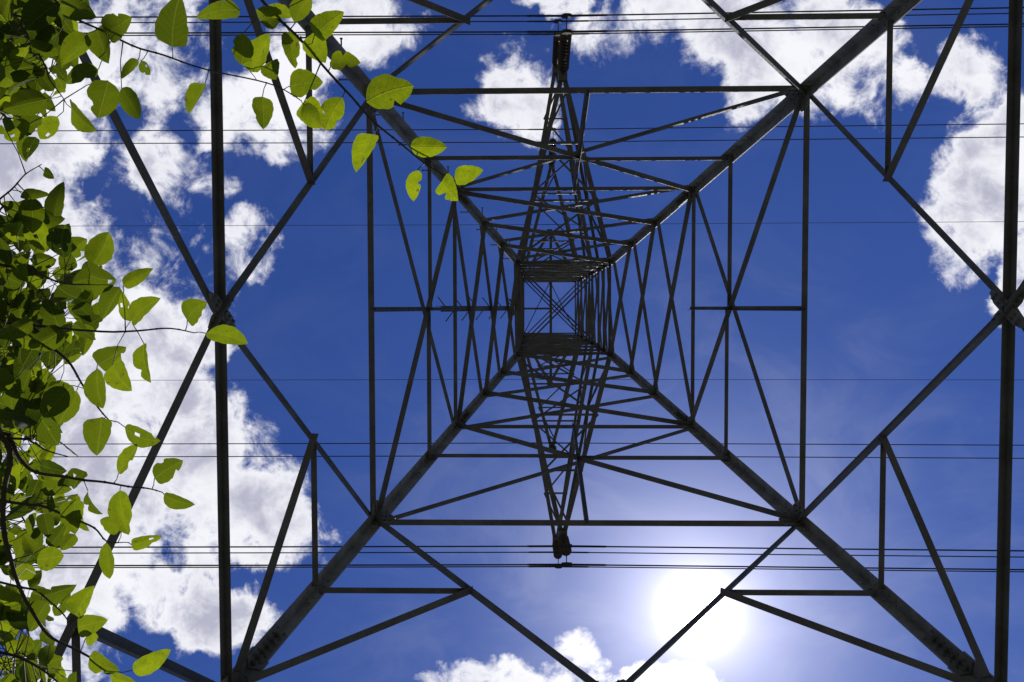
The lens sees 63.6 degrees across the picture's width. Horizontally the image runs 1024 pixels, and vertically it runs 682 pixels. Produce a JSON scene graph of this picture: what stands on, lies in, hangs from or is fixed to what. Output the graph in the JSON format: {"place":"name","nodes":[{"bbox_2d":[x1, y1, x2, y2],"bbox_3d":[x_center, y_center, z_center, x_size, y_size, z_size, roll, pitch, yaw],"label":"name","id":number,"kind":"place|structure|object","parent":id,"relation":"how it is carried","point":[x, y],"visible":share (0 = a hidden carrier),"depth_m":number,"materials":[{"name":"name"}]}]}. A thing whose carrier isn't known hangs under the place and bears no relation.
{"place":"outdoors","nodes":[
{"label":"outdoors","id":0,"kind":"place"},
{"bbox_2d":[0,0,1023,681],"label":"sky","id":1,"kind":"structure","parent":0,"point":[891,305],"materials":[{"name":"blue"}]},
{"label":"ground","id":2,"kind":"structure","parent":0,"visible":0},
{"bbox_2d":[0,0,482,681],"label":"leafy tree","id":3,"kind":"object","parent":2,"relation":"on","point":[38,402],"visible":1,"depth_m":2.12,"materials":[{"name":"green plant"}]},
{"bbox_2d":[40,0,1023,681],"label":"transmission tower","id":4,"kind":"structure","parent":2,"relation":"on","point":[252,662],"depth_m":9.84,"materials":[{"name":"metal"}]},
{"bbox_2d":[56,379,871,380],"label":"power line","id":5,"kind":"object","parent":4,"relation":"attached to","point":[613,379],"visible":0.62,"depth_m":28.98,"materials":[{"name":"metal"}]},
{"bbox_2d":[549,128,556,165],"bbox_3d":[1.231,-5.883,25.135,0.222,1.876,0.783,0,-88,1],"label":"insulator string","id":6,"kind":"object","parent":4,"relation":"hanging from","point":[550,153],"visible":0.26,"depth_m":24.77,"materials":[{"name":"brown ceramic"}]},
{"bbox_2d":[0,136,1023,143],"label":"power line","id":7,"kind":"object","parent":6,"relation":"hanging from","point":[519,142],"visible":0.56,"depth_m":24.25,"materials":[{"name":"metal"}]},
{"bbox_2d":[35,123,1023,130],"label":"power line","id":8,"kind":"object","parent":6,"relation":"hanging from","point":[542,129],"visible":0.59,"depth_m":24.23,"materials":[{"name":"metal"}]},
{"bbox_2d":[549,442,556,448],"bbox_3d":[1.253,3.251,25.511,0.222,1.873,0.555,0,-88,1],"label":"insulator string","id":9,"kind":"object","parent":4,"relation":"hanging from","point":[553,446],"visible":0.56,"depth_m":25.11,"materials":[{"name":"brown ceramic"}]},
{"bbox_2d":[22,442,1023,445],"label":"power line","id":10,"kind":"object","parent":9,"relation":"hanging from","point":[548,443],"visible":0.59,"depth_m":24.61,"materials":[{"name":"metal"}]},
{"bbox_2d":[54,455,1023,458],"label":"power line","id":11,"kind":"object","parent":9,"relation":"hanging from","point":[580,455],"visible":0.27,"depth_m":24.64,"materials":[{"name":"metal"}]},
{"bbox_2d":[552,540,561,568],"bbox_3d":[1.158,5.307,21.142,0.222,1.971,0.421,0,-88,1],"label":"insulator string","id":12,"kind":"object","parent":4,"relation":"hanging from","point":[557,554],"visible":0.72,"depth_m":20.67,"materials":[{"name":"brown ceramic"}]},
{"bbox_2d":[12,551,1023,557],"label":"power line","id":13,"kind":"object","parent":12,"relation":"hanging from","point":[532,552],"visible":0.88,"depth_m":20.20,"materials":[{"name":"metal"}]},
{"bbox_2d":[34,566,1023,571],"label":"power line","id":14,"kind":"object","parent":12,"relation":"hanging from","point":[536,566],"visible":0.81,"depth_m":20.21,"materials":[{"name":"metal"}]},
{"bbox_2d":[552,19,562,67],"bbox_3d":[1.127,-7.369,20.620,0.222,1.974,0.623,0,-88,1],"label":"insulator string","id":15,"kind":"object","parent":4,"relation":"hanging from","point":[556,46],"visible":0.87,"depth_m":20.51,"materials":[{"name":"brown ceramic"}]},
{"bbox_2d":[77,13,1023,22],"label":"power line","id":16,"kind":"object","parent":15,"relation":"hanging from","point":[598,20],"visible":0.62,"depth_m":19.62,"materials":[{"name":"metal"}]},
{"bbox_2d":[123,26,1023,35],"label":"power line","id":17,"kind":"object","parent":15,"relation":"hanging from","point":[601,33],"visible":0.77,"depth_m":19.63,"materials":[{"name":"metal"}]},
{"bbox_2d":[558,13,571,74],"bbox_3d":[1.025,-5.703,16.011,0.222,1.924,0.612,0,-88,1],"label":"insulator string","id":18,"kind":"object","parent":4,"relation":"hanging from","point":[564,50],"visible":0.99,"depth_m":15.88,"materials":[{"name":"brown ceramic"}]},
{"bbox_2d":[83,23,1023,33],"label":"power line","id":19,"kind":"object","parent":18,"relation":"hanging from","point":[582,31],"visible":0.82,"depth_m":15.08,"materials":[{"name":"metal"}]},
{"bbox_2d":[96,7,1023,17],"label":"power line","id":20,"kind":"object","parent":18,"relation":"hanging from","point":[582,15],"visible":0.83,"depth_m":15.05,"materials":[{"name":"metal"}]},
{"bbox_2d":[558,534,571,566],"bbox_3d":[1.049,4.008,16.411,0.222,1.922,0.452,0,-88,1],"label":"insulator string","id":21,"kind":"object","parent":4,"relation":"hanging from","point":[565,549],"visible":0.99,"depth_m":15.91,"materials":[{"name":"brown ceramic"}]},
{"bbox_2d":[4,563,1023,569],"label":"power line","id":22,"kind":"object","parent":21,"relation":"hanging from","point":[559,564],"visible":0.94,"depth_m":15.50,"materials":[{"name":"metal"}]},
{"bbox_2d":[11,545,1023,551],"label":"power line","id":23,"kind":"object","parent":21,"relation":"hanging from","point":[594,546],"visible":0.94,"depth_m":15.48,"materials":[{"name":"metal"}]},
{"bbox_2d":[176,221,1023,225],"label":"power line","id":24,"kind":"object","parent":4,"relation":"attached to","point":[554,224],"visible":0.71,"depth_m":28.92,"materials":[{"name":"metal"}]}
]}

